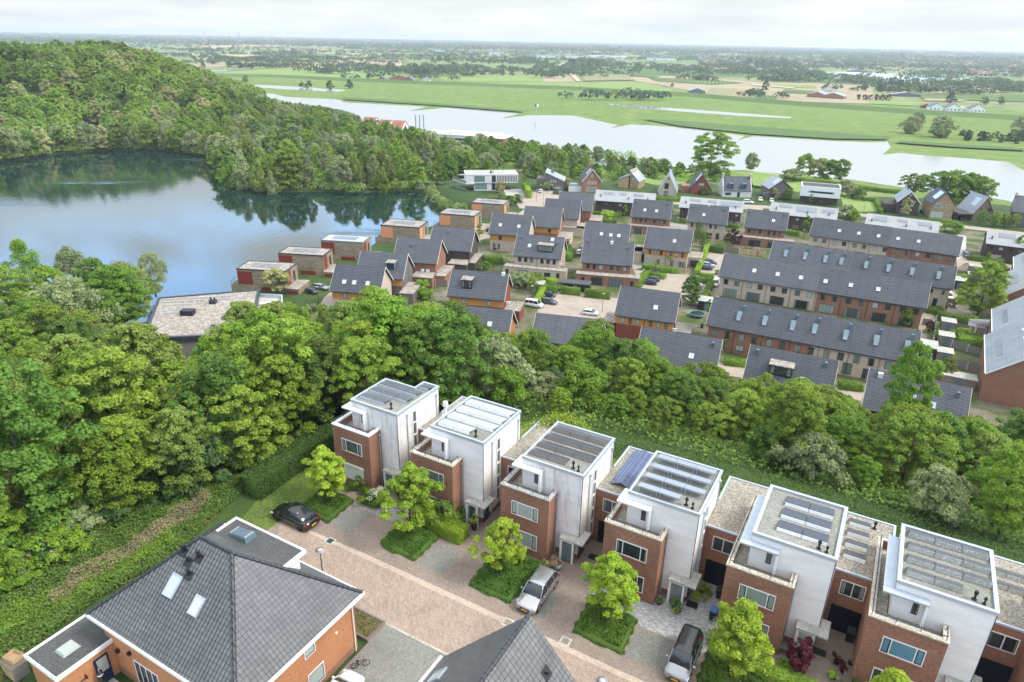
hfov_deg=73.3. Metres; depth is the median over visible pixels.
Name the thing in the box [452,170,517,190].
modern villa
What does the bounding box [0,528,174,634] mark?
bright weeds
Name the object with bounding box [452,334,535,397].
shrub
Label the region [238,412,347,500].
hedge
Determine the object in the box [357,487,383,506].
garden shrub
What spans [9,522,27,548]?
shrub
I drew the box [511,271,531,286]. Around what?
shrub
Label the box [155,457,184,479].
shrub
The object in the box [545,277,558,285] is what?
hedge
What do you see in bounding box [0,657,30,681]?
wooden chest
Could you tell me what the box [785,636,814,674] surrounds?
beech shrub
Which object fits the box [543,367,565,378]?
shrub
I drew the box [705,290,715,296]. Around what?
shrub
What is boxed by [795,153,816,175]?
tree
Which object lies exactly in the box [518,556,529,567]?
garden shrub
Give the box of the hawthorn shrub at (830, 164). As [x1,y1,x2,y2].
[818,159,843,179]
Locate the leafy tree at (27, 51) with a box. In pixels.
[17,44,42,64]
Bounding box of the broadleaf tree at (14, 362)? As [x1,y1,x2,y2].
[6,358,36,370]
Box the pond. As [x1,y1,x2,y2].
[255,85,344,91]
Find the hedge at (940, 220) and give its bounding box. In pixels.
[930,218,956,223]
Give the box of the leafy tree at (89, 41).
[85,39,98,45]
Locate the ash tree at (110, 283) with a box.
[84,265,149,325]
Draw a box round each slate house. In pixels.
[329,264,393,305]
[358,251,421,304]
[394,237,453,287]
[430,227,482,270]
[446,269,524,322]
[465,306,517,333]
[488,213,535,251]
[504,233,567,280]
[523,206,572,243]
[532,313,605,346]
[544,198,584,236]
[558,191,602,222]
[576,240,639,286]
[582,221,641,263]
[603,285,693,339]
[629,199,677,234]
[635,226,703,269]
[639,326,722,375]
[687,201,729,239]
[736,209,793,247]
[742,344,838,389]
[861,368,972,418]
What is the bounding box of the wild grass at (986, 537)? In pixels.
[502,400,1023,562]
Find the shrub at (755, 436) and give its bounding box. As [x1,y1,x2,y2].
[745,423,795,468]
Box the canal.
[211,69,255,70]
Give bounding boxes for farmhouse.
[389,75,406,79]
[403,76,416,80]
[422,77,430,80]
[807,91,827,97]
[822,85,832,91]
[822,92,846,98]
[889,92,920,96]
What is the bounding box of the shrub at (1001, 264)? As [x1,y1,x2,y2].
[995,262,1009,273]
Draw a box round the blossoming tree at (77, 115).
[64,110,84,130]
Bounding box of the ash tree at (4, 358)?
[0,347,19,361]
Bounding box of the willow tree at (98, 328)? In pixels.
[83,314,107,330]
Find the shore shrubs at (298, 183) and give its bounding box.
[0,142,452,207]
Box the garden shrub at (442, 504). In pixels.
[427,498,464,524]
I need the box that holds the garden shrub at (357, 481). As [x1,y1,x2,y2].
[348,475,366,494]
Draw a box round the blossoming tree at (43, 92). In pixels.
[38,80,59,100]
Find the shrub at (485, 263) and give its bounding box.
[477,261,491,270]
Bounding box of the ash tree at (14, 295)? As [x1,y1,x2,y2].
[0,265,42,312]
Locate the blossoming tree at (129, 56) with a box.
[123,51,141,73]
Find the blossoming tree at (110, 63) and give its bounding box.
[101,58,122,80]
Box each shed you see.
[529,280,545,291]
[560,278,591,292]
[697,295,712,310]
[918,338,938,359]
[935,346,953,360]
[936,330,955,346]
[939,316,956,331]
[939,369,977,391]
[954,276,966,289]
[961,106,967,111]
[967,263,982,272]
[967,271,980,282]
[968,319,989,332]
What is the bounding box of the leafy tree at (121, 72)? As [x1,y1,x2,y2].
[117,70,132,88]
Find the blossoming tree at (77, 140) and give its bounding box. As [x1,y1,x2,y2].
[74,130,84,144]
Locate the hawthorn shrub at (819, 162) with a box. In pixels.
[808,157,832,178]
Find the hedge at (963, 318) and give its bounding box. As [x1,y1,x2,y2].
[937,310,974,324]
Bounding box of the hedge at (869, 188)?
[783,175,900,193]
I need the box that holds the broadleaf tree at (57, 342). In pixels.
[36,332,102,364]
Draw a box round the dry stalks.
[0,420,298,672]
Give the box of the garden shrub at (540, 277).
[531,272,548,282]
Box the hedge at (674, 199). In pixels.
[656,197,679,201]
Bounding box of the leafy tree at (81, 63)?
[76,62,94,81]
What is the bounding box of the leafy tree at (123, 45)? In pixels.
[116,43,131,55]
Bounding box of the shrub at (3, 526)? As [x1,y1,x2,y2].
[0,502,31,535]
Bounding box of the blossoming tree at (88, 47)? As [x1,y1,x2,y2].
[85,43,101,60]
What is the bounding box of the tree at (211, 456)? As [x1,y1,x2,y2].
[158,409,241,500]
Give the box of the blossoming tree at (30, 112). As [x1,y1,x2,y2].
[20,108,39,127]
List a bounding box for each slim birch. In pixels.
[17,90,30,106]
[33,53,41,70]
[33,110,51,139]
[40,49,50,67]
[47,126,62,148]
[50,105,63,122]
[52,42,66,56]
[65,46,77,70]
[67,136,77,151]
[75,100,86,122]
[92,79,103,98]
[118,113,124,137]
[128,123,143,148]
[145,132,154,149]
[154,78,164,95]
[155,121,167,149]
[166,108,179,123]
[172,136,180,151]
[179,106,190,129]
[183,138,190,153]
[198,132,207,154]
[212,112,219,124]
[222,116,235,131]
[223,125,230,137]
[226,125,234,139]
[230,155,250,189]
[231,127,244,153]
[237,122,251,139]
[238,133,252,163]
[241,100,247,108]
[248,143,254,163]
[249,158,265,191]
[252,138,263,155]
[257,124,267,135]
[258,104,265,116]
[264,98,271,114]
[264,107,270,122]
[265,170,281,194]
[266,142,275,156]
[268,118,276,134]
[270,162,281,182]
[288,142,302,166]
[290,104,299,113]
[291,157,299,174]
[292,137,302,154]
[297,136,305,154]
[298,154,315,186]
[305,123,311,136]
[308,131,318,145]
[308,147,317,175]
[309,107,316,116]
[310,124,321,137]
[310,145,321,177]
[316,137,323,146]
[317,150,332,180]
[320,119,332,136]
[322,132,330,144]
[322,141,335,167]
[325,156,339,184]
[326,130,337,147]
[330,113,337,127]
[331,119,338,130]
[343,150,366,186]
[347,124,355,133]
[366,154,380,186]
[375,147,396,181]
[377,167,390,192]
[381,121,390,134]
[384,156,396,180]
[386,146,396,165]
[389,132,394,139]
[392,138,400,168]
[394,145,410,180]
[395,128,407,140]
[401,136,408,146]
[403,147,414,170]
[407,141,418,166]
[417,142,432,171]
[419,132,427,152]
[430,138,442,165]
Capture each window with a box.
[133,659,158,681]
[304,643,315,659]
[308,661,325,681]
[341,438,362,457]
[387,263,393,269]
[412,409,417,445]
[422,467,444,488]
[422,495,444,513]
[462,280,470,287]
[474,176,484,181]
[475,184,486,188]
[496,436,500,500]
[508,465,513,473]
[510,500,537,523]
[511,529,536,552]
[533,473,537,484]
[538,245,551,251]
[586,187,596,190]
[589,468,596,532]
[602,498,616,512]
[614,571,643,594]
[616,538,647,564]
[640,510,646,521]
[645,258,652,263]
[677,261,685,267]
[696,503,708,572]
[711,535,734,554]
[712,329,717,336]
[724,331,729,338]
[735,345,743,351]
[736,583,775,612]
[738,334,744,341]
[751,336,757,343]
[751,623,769,637]
[764,552,773,565]
[765,339,771,346]
[769,365,791,376]
[778,341,785,348]
[794,344,800,351]
[807,347,813,354]
[809,191,833,193]
[820,294,825,299]
[823,350,829,357]
[832,296,837,301]
[837,352,843,360]
[838,579,866,601]
[841,362,852,374]
[845,298,851,303]
[853,355,860,363]
[858,300,863,305]
[861,368,868,378]
[867,358,874,365]
[869,667,912,681]
[872,302,878,307]
[877,636,926,668]
[884,304,890,309]
[884,361,891,369]
[899,306,905,312]
[908,602,920,616]
[912,309,918,314]
[930,212,942,217]
[931,298,937,305]
[986,630,1020,654]
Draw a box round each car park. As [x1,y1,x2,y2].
[538,292,616,318]
[634,252,723,302]
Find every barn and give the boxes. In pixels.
[688,87,704,93]
[847,69,862,71]
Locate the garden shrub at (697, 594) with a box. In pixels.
[690,592,700,601]
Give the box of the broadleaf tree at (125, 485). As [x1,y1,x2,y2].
[49,424,152,519]
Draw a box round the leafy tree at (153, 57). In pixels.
[150,55,162,71]
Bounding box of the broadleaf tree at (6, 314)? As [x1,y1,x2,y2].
[0,303,18,320]
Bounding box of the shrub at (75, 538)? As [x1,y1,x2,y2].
[44,519,95,563]
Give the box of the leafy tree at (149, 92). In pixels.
[141,90,158,103]
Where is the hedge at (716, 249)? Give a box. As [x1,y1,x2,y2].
[709,244,724,253]
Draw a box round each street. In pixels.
[320,205,542,307]
[514,190,558,208]
[632,261,643,269]
[670,223,687,229]
[673,202,762,209]
[718,362,863,400]
[744,204,1023,233]
[919,313,935,331]
[947,290,972,314]
[956,234,966,261]
[957,257,1011,269]
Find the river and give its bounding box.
[267,93,1023,201]
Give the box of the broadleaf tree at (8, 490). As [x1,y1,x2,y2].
[0,415,67,523]
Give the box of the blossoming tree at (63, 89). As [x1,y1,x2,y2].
[54,85,72,101]
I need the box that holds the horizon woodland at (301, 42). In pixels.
[0,32,1023,61]
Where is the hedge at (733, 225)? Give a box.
[728,223,738,228]
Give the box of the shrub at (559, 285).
[553,281,562,288]
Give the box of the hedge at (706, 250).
[694,242,710,274]
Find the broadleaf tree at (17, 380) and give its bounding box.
[6,358,56,385]
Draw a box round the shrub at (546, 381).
[523,370,564,399]
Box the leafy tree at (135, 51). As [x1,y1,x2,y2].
[126,48,145,63]
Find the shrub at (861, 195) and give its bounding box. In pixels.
[848,188,868,198]
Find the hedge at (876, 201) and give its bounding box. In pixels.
[863,197,883,212]
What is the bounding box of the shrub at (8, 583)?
[0,560,26,594]
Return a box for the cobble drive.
[591,579,719,652]
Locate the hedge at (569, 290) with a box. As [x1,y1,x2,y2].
[560,286,580,295]
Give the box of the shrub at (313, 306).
[303,303,317,313]
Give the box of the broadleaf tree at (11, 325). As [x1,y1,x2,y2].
[0,318,41,358]
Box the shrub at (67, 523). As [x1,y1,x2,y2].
[16,515,73,555]
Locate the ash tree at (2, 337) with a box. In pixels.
[0,324,37,341]
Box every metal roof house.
[595,190,656,216]
[678,196,744,223]
[769,202,838,231]
[865,213,939,232]
[980,230,1023,263]
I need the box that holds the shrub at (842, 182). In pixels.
[837,180,857,187]
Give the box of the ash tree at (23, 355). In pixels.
[12,350,26,359]
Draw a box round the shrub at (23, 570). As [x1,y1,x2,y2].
[2,549,27,577]
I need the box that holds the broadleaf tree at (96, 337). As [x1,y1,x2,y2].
[88,329,118,347]
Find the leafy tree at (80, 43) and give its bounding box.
[73,42,85,50]
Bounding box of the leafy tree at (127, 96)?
[121,94,140,108]
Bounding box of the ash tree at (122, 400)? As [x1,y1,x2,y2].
[48,346,180,451]
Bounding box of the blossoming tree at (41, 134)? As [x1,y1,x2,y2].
[28,126,51,151]
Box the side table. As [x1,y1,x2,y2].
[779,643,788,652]
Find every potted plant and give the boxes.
[469,513,478,530]
[551,555,562,570]
[656,596,662,604]
[670,598,675,607]
[671,607,678,613]
[676,601,681,611]
[832,651,840,664]
[839,659,847,672]
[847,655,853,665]
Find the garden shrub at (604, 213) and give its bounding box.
[601,210,614,218]
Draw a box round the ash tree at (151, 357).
[122,348,187,359]
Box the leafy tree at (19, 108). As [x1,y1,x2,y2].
[10,103,34,123]
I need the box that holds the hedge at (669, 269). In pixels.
[641,263,678,273]
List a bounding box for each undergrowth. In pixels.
[0,417,304,678]
[12,464,211,563]
[214,92,724,186]
[239,90,730,191]
[479,383,1023,545]
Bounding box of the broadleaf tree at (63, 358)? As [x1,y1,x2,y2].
[31,345,141,464]
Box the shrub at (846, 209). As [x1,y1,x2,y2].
[837,204,857,218]
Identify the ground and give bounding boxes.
[0,31,1023,681]
[402,208,1023,435]
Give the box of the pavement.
[267,491,854,681]
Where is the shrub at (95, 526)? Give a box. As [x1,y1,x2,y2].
[82,521,98,537]
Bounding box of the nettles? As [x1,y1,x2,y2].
[0,415,303,681]
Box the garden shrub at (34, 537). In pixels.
[10,530,69,569]
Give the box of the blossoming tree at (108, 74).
[104,71,118,91]
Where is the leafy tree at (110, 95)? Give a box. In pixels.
[100,92,120,109]
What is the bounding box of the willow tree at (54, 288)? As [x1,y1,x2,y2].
[24,275,125,329]
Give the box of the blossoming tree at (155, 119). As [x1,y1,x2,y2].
[152,114,163,123]
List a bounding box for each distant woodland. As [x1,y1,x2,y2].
[30,32,1023,98]
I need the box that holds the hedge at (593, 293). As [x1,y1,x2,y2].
[584,288,610,299]
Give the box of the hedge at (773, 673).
[744,655,817,681]
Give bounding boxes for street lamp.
[315,547,324,570]
[596,676,607,681]
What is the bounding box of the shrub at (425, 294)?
[417,286,433,299]
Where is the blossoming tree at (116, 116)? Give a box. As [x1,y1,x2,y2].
[109,111,121,132]
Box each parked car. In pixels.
[270,501,319,531]
[304,287,316,294]
[312,282,329,289]
[330,669,364,681]
[516,565,559,614]
[525,298,543,307]
[541,297,557,304]
[544,290,555,297]
[576,249,581,254]
[582,308,598,315]
[643,279,656,285]
[645,275,659,281]
[663,623,703,681]
[702,264,712,270]
[703,261,714,266]
[704,258,716,263]
[713,277,718,286]
[743,199,753,203]
[958,215,965,219]
[962,251,970,257]
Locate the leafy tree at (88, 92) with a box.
[79,86,100,108]
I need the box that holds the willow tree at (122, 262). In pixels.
[108,260,152,319]
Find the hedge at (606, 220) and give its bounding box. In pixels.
[603,218,616,222]
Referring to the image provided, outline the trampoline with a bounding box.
[689,310,705,316]
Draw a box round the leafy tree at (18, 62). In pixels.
[13,58,33,81]
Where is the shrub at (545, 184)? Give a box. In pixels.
[539,181,556,189]
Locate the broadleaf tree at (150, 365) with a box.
[144,359,158,409]
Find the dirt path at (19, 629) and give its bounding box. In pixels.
[0,509,217,680]
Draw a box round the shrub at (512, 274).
[510,271,524,282]
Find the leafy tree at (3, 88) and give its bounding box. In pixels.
[0,84,15,111]
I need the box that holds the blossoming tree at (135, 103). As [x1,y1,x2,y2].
[124,99,146,115]
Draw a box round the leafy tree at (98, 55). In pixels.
[90,52,109,73]
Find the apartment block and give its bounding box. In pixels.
[147,289,282,358]
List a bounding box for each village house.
[926,102,943,110]
[943,102,960,111]
[967,103,985,112]
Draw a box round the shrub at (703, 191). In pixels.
[698,188,711,194]
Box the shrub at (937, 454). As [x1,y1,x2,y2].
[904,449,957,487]
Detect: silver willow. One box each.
[0,126,30,158]
[15,136,31,153]
[52,121,75,145]
[74,121,103,146]
[124,130,144,145]
[162,120,181,137]
[180,130,200,151]
[203,134,219,154]
[210,135,244,162]
[231,137,245,158]
[234,113,255,128]
[245,135,265,154]
[263,115,280,128]
[265,125,282,137]
[278,104,297,119]
[286,124,302,137]
[287,103,301,112]
[300,143,321,171]
[303,104,310,113]
[325,155,353,188]
[330,133,361,152]
[358,136,382,152]
[383,128,396,136]
[417,130,439,158]
[445,136,456,146]
[450,146,460,153]
[458,144,473,152]
[468,137,478,147]
[474,152,497,169]
[476,133,487,141]
[484,148,502,169]
[515,151,530,173]
[522,153,539,177]
[542,161,557,175]
[545,144,562,159]
[573,149,586,160]
[582,154,591,163]
[590,146,604,161]
[624,166,632,174]
[639,158,653,173]
[659,158,672,168]
[692,163,707,175]
[745,152,760,168]
[896,115,923,133]
[913,112,925,124]
[928,115,960,137]
[1010,115,1023,139]
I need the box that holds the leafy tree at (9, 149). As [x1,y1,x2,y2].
[2,135,21,156]
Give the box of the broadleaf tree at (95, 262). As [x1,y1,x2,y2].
[71,256,117,296]
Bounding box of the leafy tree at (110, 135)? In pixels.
[103,132,120,149]
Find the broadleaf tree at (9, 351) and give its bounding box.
[0,339,13,354]
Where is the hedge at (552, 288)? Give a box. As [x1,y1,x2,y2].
[544,284,557,293]
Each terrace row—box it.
[705,296,921,378]
[718,253,930,328]
[768,241,957,308]
[808,217,963,265]
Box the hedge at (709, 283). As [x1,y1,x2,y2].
[694,277,714,295]
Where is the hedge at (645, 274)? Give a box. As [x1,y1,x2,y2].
[634,270,666,287]
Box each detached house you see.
[537,168,565,190]
[568,163,602,191]
[617,167,645,188]
[658,170,678,196]
[680,170,711,194]
[717,173,751,197]
[760,175,793,198]
[800,182,841,205]
[881,184,920,215]
[922,186,955,219]
[951,191,993,220]
[1007,191,1023,226]
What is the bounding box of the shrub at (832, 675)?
[827,669,838,679]
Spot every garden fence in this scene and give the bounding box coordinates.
[434,279,447,286]
[724,246,739,253]
[739,248,765,256]
[921,318,933,325]
[930,316,936,362]
[950,340,981,354]
[953,358,980,372]
[955,323,986,335]
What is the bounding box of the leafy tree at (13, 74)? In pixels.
[1,62,29,88]
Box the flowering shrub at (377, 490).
[366,485,389,505]
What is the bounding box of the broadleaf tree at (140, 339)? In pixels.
[91,320,192,440]
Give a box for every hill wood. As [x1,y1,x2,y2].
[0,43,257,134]
[0,43,264,137]
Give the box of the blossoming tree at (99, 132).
[94,125,112,147]
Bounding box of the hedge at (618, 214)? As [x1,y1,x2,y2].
[594,211,621,217]
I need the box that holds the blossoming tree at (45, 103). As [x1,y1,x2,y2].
[35,98,53,121]
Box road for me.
[276,521,630,681]
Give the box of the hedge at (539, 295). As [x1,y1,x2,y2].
[534,284,546,300]
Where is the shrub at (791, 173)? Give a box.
[779,168,804,181]
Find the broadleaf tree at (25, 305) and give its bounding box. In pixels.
[8,295,72,321]
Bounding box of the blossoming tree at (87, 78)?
[76,67,90,85]
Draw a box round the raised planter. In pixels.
[354,606,385,642]
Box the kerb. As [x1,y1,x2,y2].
[386,623,447,654]
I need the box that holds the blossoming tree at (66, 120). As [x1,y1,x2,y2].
[58,118,75,139]
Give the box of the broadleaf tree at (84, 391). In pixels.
[49,365,149,472]
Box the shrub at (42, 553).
[25,535,52,570]
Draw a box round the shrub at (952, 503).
[906,463,981,526]
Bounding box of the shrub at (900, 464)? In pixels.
[860,434,905,485]
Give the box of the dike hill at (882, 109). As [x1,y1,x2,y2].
[215,73,1023,120]
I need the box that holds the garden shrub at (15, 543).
[6,536,27,556]
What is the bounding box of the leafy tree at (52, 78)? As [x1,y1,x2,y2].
[43,73,68,95]
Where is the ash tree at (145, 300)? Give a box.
[106,265,156,320]
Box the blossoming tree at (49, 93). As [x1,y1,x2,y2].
[45,87,61,104]
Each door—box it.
[93,652,113,681]
[287,291,297,294]
[484,506,488,521]
[578,546,582,557]
[590,277,602,285]
[597,520,604,542]
[608,279,621,286]
[632,227,643,233]
[689,260,698,266]
[703,559,726,585]
[722,288,736,297]
[745,292,759,301]
[748,239,760,246]
[769,295,783,305]
[793,299,808,309]
[818,304,833,313]
[827,604,861,636]
[843,308,860,317]
[870,312,886,322]
[884,206,892,212]
[897,316,914,326]
[942,338,948,346]
[945,324,950,331]
[955,379,961,384]
[974,657,1012,681]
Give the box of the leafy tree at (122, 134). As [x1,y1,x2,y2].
[116,128,135,146]
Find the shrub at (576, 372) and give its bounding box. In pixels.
[555,361,607,412]
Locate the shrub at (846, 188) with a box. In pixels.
[840,184,858,195]
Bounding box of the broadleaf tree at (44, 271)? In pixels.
[26,264,71,308]
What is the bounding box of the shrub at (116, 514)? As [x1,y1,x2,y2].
[86,491,151,525]
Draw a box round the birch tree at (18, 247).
[0,238,43,287]
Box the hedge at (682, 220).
[677,217,686,222]
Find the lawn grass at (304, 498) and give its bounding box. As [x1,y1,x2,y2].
[243,467,357,529]
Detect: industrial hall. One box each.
[489,52,502,54]
[537,55,583,58]
[589,55,626,59]
[646,57,675,60]
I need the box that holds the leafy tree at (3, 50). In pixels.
[0,42,17,64]
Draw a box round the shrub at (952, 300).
[946,298,958,307]
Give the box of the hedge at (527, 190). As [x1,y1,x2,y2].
[523,182,531,197]
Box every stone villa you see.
[231,260,309,294]
[276,246,334,277]
[319,234,381,260]
[375,218,429,243]
[434,208,489,233]
[469,198,517,218]
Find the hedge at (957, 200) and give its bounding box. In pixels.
[952,197,963,203]
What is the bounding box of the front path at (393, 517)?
[352,488,412,521]
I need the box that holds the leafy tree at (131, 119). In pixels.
[119,114,143,139]
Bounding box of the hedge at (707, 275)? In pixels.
[696,272,714,277]
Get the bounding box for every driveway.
[342,626,445,681]
[504,189,524,195]
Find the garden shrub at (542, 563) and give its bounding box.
[539,560,550,567]
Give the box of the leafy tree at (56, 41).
[49,39,67,54]
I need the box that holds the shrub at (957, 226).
[940,221,965,233]
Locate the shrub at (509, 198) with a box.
[502,195,515,204]
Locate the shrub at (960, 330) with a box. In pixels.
[949,327,970,338]
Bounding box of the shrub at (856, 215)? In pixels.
[845,210,860,220]
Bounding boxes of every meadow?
[200,69,1023,205]
[737,172,864,199]
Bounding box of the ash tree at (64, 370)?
[25,365,84,465]
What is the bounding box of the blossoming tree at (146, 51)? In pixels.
[141,48,152,56]
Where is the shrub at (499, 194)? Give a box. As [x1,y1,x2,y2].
[496,191,505,198]
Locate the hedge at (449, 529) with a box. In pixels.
[420,508,469,544]
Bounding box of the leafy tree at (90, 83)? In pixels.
[87,76,108,96]
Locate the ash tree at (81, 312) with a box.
[58,308,117,338]
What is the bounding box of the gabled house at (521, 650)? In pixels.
[419,612,575,681]
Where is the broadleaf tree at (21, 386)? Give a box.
[0,369,77,497]
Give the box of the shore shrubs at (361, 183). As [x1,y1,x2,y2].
[5,142,463,208]
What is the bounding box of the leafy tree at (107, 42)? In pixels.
[102,40,113,45]
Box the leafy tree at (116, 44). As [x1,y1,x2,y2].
[108,42,122,50]
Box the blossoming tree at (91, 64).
[81,60,99,76]
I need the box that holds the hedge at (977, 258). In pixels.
[967,255,1004,262]
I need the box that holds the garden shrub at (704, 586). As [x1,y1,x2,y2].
[695,582,712,598]
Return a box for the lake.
[0,150,442,323]
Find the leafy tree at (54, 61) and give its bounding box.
[43,55,58,74]
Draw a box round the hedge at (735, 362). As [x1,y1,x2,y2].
[723,357,746,367]
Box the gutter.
[305,530,643,681]
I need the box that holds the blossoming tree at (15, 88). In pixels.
[6,81,29,99]
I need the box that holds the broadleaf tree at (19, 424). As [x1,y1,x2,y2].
[0,358,102,549]
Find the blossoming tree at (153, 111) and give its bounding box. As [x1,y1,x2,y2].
[148,105,164,118]
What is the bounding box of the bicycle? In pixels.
[351,655,369,668]
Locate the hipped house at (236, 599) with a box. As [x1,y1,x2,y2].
[23,517,364,681]
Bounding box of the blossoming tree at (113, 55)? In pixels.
[104,50,123,69]
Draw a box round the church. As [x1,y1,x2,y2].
[963,56,972,67]
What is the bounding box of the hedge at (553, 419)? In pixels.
[521,411,590,431]
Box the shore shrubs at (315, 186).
[2,142,467,208]
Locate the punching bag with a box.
[94,664,105,681]
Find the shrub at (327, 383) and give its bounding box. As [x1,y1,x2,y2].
[306,352,336,403]
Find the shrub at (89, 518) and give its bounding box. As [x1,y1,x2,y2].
[58,498,103,536]
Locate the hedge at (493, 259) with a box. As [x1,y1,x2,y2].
[483,255,503,263]
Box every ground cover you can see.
[302,487,354,522]
[356,494,381,508]
[380,523,438,560]
[468,555,543,603]
[572,601,637,654]
[696,651,763,681]
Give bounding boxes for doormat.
[587,553,598,560]
[686,600,698,608]
[813,646,826,657]
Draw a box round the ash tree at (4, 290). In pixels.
[1,282,33,313]
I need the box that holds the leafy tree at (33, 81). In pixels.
[27,66,44,88]
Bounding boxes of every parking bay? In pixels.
[330,506,371,532]
[418,542,460,573]
[533,591,559,618]
[624,627,673,671]
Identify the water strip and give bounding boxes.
[608,104,790,117]
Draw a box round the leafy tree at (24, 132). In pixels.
[17,129,42,155]
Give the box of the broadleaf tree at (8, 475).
[2,469,51,499]
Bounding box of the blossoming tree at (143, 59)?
[134,55,149,73]
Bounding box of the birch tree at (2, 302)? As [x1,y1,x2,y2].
[0,299,12,317]
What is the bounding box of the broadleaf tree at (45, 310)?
[6,301,87,344]
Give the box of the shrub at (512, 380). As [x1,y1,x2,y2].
[469,364,531,404]
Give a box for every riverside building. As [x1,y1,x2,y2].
[363,117,377,123]
[392,120,408,129]
[431,130,445,134]
[438,130,504,142]
[493,134,513,147]
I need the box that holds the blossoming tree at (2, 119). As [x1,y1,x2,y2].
[0,115,8,130]
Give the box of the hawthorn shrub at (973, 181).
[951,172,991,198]
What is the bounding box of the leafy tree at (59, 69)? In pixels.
[54,65,71,82]
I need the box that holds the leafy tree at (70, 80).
[64,79,82,99]
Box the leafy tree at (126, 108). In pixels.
[122,104,140,122]
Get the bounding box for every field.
[188,53,258,55]
[189,62,265,66]
[194,48,283,52]
[203,45,299,47]
[217,68,397,78]
[277,53,338,55]
[277,59,401,68]
[281,48,349,51]
[311,56,402,60]
[320,53,371,53]
[322,49,400,51]
[338,60,400,69]
[344,97,522,111]
[369,48,427,50]
[398,54,476,57]
[424,57,488,59]
[439,75,541,81]
[482,50,560,53]
[489,50,561,53]
[497,82,671,90]
[542,63,579,72]
[542,74,575,81]
[558,62,580,80]
[581,74,634,80]
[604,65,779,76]
[625,75,874,103]
[630,75,657,76]
[641,118,889,138]
[648,77,740,83]
[705,88,735,94]
[733,90,745,92]
[752,84,795,88]
[755,95,776,98]
[763,84,815,87]
[768,76,1023,91]
[783,89,813,93]
[826,72,905,81]
[837,72,950,83]
[865,100,919,105]
[869,72,991,83]
[898,140,1023,149]
[920,94,1023,101]
[922,86,1004,93]
[924,98,963,100]
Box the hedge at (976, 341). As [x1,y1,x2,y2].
[956,333,983,347]
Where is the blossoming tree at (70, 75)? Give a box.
[58,70,84,94]
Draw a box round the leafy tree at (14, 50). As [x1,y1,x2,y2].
[2,41,25,63]
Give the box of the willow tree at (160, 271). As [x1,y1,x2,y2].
[137,252,168,296]
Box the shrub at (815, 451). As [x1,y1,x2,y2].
[769,431,851,486]
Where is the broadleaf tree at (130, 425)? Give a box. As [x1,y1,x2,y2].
[62,413,170,510]
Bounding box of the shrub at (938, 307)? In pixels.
[934,305,943,311]
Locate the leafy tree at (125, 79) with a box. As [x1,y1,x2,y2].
[116,72,145,94]
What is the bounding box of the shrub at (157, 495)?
[144,480,159,504]
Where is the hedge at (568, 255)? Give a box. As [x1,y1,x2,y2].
[565,244,572,261]
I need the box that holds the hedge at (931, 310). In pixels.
[924,306,936,313]
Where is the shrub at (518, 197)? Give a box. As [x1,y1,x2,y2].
[511,194,522,202]
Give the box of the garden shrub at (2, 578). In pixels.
[0,574,9,581]
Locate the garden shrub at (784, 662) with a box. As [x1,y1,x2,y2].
[778,657,791,669]
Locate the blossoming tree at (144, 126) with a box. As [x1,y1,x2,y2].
[139,119,156,143]
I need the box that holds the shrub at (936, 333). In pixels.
[930,330,938,338]
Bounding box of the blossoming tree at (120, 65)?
[112,59,130,77]
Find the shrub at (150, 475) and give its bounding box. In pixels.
[134,469,162,499]
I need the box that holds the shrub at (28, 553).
[24,528,60,561]
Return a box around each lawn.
[242,451,359,530]
[520,422,721,497]
[644,175,687,184]
[841,199,876,211]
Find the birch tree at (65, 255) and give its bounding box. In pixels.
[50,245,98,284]
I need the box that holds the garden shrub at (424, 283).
[415,279,429,286]
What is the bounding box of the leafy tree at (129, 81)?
[123,80,140,95]
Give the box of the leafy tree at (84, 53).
[78,50,98,73]
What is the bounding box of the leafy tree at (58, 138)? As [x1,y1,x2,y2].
[51,129,70,150]
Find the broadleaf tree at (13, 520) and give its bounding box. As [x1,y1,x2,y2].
[0,494,36,574]
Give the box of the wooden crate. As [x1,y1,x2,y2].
[2,649,23,664]
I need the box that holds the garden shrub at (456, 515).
[447,511,462,520]
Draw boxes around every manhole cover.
[324,537,335,544]
[501,617,514,625]
[558,635,571,646]
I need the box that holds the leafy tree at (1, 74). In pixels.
[0,59,10,79]
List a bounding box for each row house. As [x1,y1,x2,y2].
[331,378,467,491]
[410,395,552,526]
[500,421,653,564]
[602,450,768,606]
[717,484,895,655]
[850,523,1023,681]
[978,319,1023,409]
[986,296,1023,333]
[999,264,1023,305]
[1009,647,1023,681]
[1011,252,1023,269]
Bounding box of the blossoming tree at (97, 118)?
[84,100,105,122]
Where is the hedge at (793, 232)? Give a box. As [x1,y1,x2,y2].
[785,229,800,235]
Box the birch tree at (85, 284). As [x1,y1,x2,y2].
[78,282,114,322]
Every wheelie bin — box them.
[709,605,718,620]
[715,584,722,599]
[845,625,855,642]
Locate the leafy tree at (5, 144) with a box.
[0,132,12,158]
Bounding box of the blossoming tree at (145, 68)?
[131,63,152,84]
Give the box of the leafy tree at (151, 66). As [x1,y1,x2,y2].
[148,64,162,84]
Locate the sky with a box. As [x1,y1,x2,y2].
[0,0,1023,50]
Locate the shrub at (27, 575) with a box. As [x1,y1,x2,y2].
[3,557,43,587]
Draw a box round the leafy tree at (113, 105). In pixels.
[106,101,126,118]
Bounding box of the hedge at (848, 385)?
[837,380,864,391]
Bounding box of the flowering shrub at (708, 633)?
[705,616,730,646]
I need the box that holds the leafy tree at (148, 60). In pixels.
[141,57,157,72]
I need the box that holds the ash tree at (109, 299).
[82,288,129,328]
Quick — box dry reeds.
[47,488,211,602]
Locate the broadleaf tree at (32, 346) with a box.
[10,338,51,363]
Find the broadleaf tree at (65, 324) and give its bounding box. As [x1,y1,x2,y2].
[43,315,98,357]

